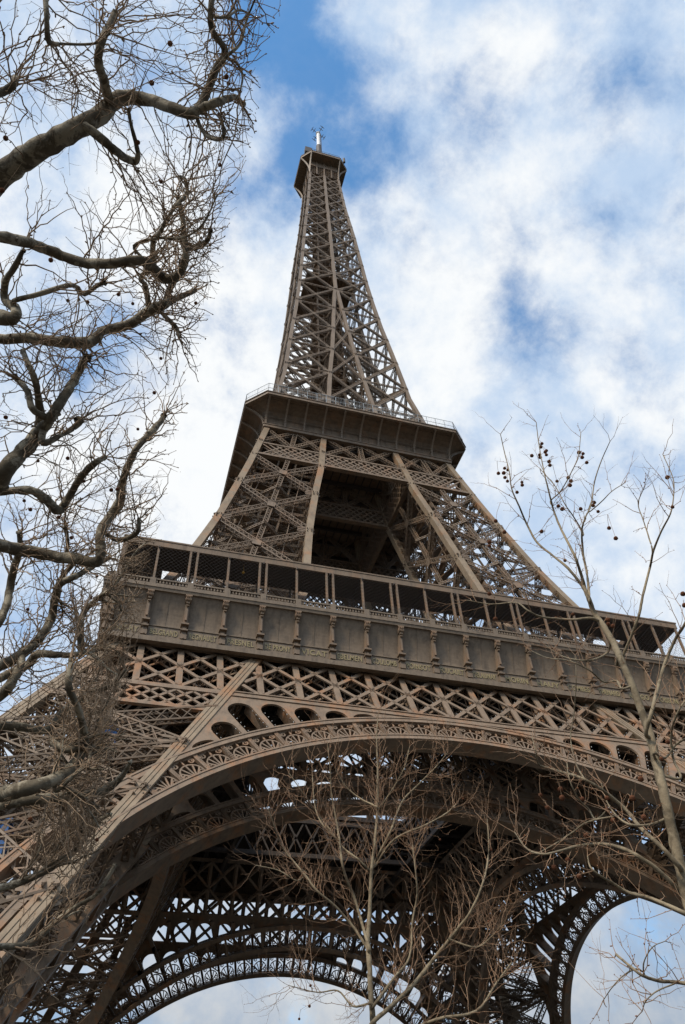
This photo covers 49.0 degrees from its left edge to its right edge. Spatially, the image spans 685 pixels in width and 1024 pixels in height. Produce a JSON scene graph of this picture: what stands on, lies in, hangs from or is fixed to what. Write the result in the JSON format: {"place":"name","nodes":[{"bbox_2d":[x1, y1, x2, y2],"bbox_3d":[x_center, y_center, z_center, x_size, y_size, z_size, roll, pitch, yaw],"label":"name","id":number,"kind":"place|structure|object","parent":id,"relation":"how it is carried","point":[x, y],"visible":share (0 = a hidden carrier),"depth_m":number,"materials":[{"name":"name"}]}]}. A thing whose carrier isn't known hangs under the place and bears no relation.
{"place":"outdoors","nodes":[
{"label":"outdoors","id":0,"kind":"place"},
{"bbox_2d":[0,125,684,1023],"bbox_3d":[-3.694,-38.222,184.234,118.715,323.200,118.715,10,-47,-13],"label":"iron tower","id":1,"kind":"structure","parent":0,"point":[334,497],"depth_m":91.63,"materials":[{"name":"brown metal"}]},
{"bbox_2d":[0,818,13,853],"bbox_3d":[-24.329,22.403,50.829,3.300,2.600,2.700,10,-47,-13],"label":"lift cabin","id":2,"kind":"object","parent":1,"relation":"attached to","point":[7,828],"visible":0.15,"depth_m":50.87,"materials":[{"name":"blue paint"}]},
{"bbox_2d":[85,720,118,758],"bbox_3d":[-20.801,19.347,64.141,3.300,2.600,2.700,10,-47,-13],"label":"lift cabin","id":3,"kind":"object","parent":1,"relation":"attached to","point":[114,732],"visible":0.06,"depth_m":63.69,"materials":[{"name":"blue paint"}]},
{"bbox_2d":[0,0,684,1023],"label":"sky","id":4,"kind":"structure","parent":0,"point":[513,187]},
{"label":"ground","id":5,"kind":"structure","parent":0,"visible":0},
{"bbox_2d":[0,545,145,1009],"bbox_3d":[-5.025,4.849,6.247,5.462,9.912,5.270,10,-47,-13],"label":"plane tree","id":6,"kind":"object","parent":5,"relation":"on","point":[25,792],"visible":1,"depth_m":8.38,"materials":[{"name":"brown plant"}]},
{"bbox_2d":[0,477,166,778],"bbox_3d":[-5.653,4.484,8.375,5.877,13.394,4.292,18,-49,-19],"label":"plane tree","id":7,"kind":"object","parent":5,"relation":"on","point":[18,660],"visible":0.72,"depth_m":12.03,"materials":[{"name":"brown plant"}]},
{"bbox_2d":[0,150,231,644],"bbox_3d":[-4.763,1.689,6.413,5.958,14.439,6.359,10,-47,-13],"label":"plane tree","id":8,"kind":"object","parent":5,"relation":"on","point":[12,462],"visible":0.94,"depth_m":9.80,"materials":[{"name":"brown plant"}]},
{"bbox_2d":[0,0,280,350],"bbox_3d":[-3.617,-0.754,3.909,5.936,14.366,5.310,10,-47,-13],"label":"plane tree","id":9,"kind":"object","parent":5,"relation":"on","point":[17,163],"visible":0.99,"depth_m":7.63,"materials":[{"name":"brown plant"}]},
{"bbox_2d":[225,669,560,1023],"bbox_3d":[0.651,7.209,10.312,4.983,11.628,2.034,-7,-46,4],"label":"young plane tree","id":10,"kind":"object","parent":5,"relation":"on","point":[372,1004],"visible":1,"depth_m":11.83,"materials":[{"name":"brown plant"}]},
{"bbox_2d":[429,403,684,1023],"bbox_3d":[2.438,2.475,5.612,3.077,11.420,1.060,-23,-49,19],"label":"young plane tree","id":11,"kind":"object","parent":5,"relation":"on","point":[676,857],"visible":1,"depth_m":6.29,"materials":[{"name":"brown plant"}]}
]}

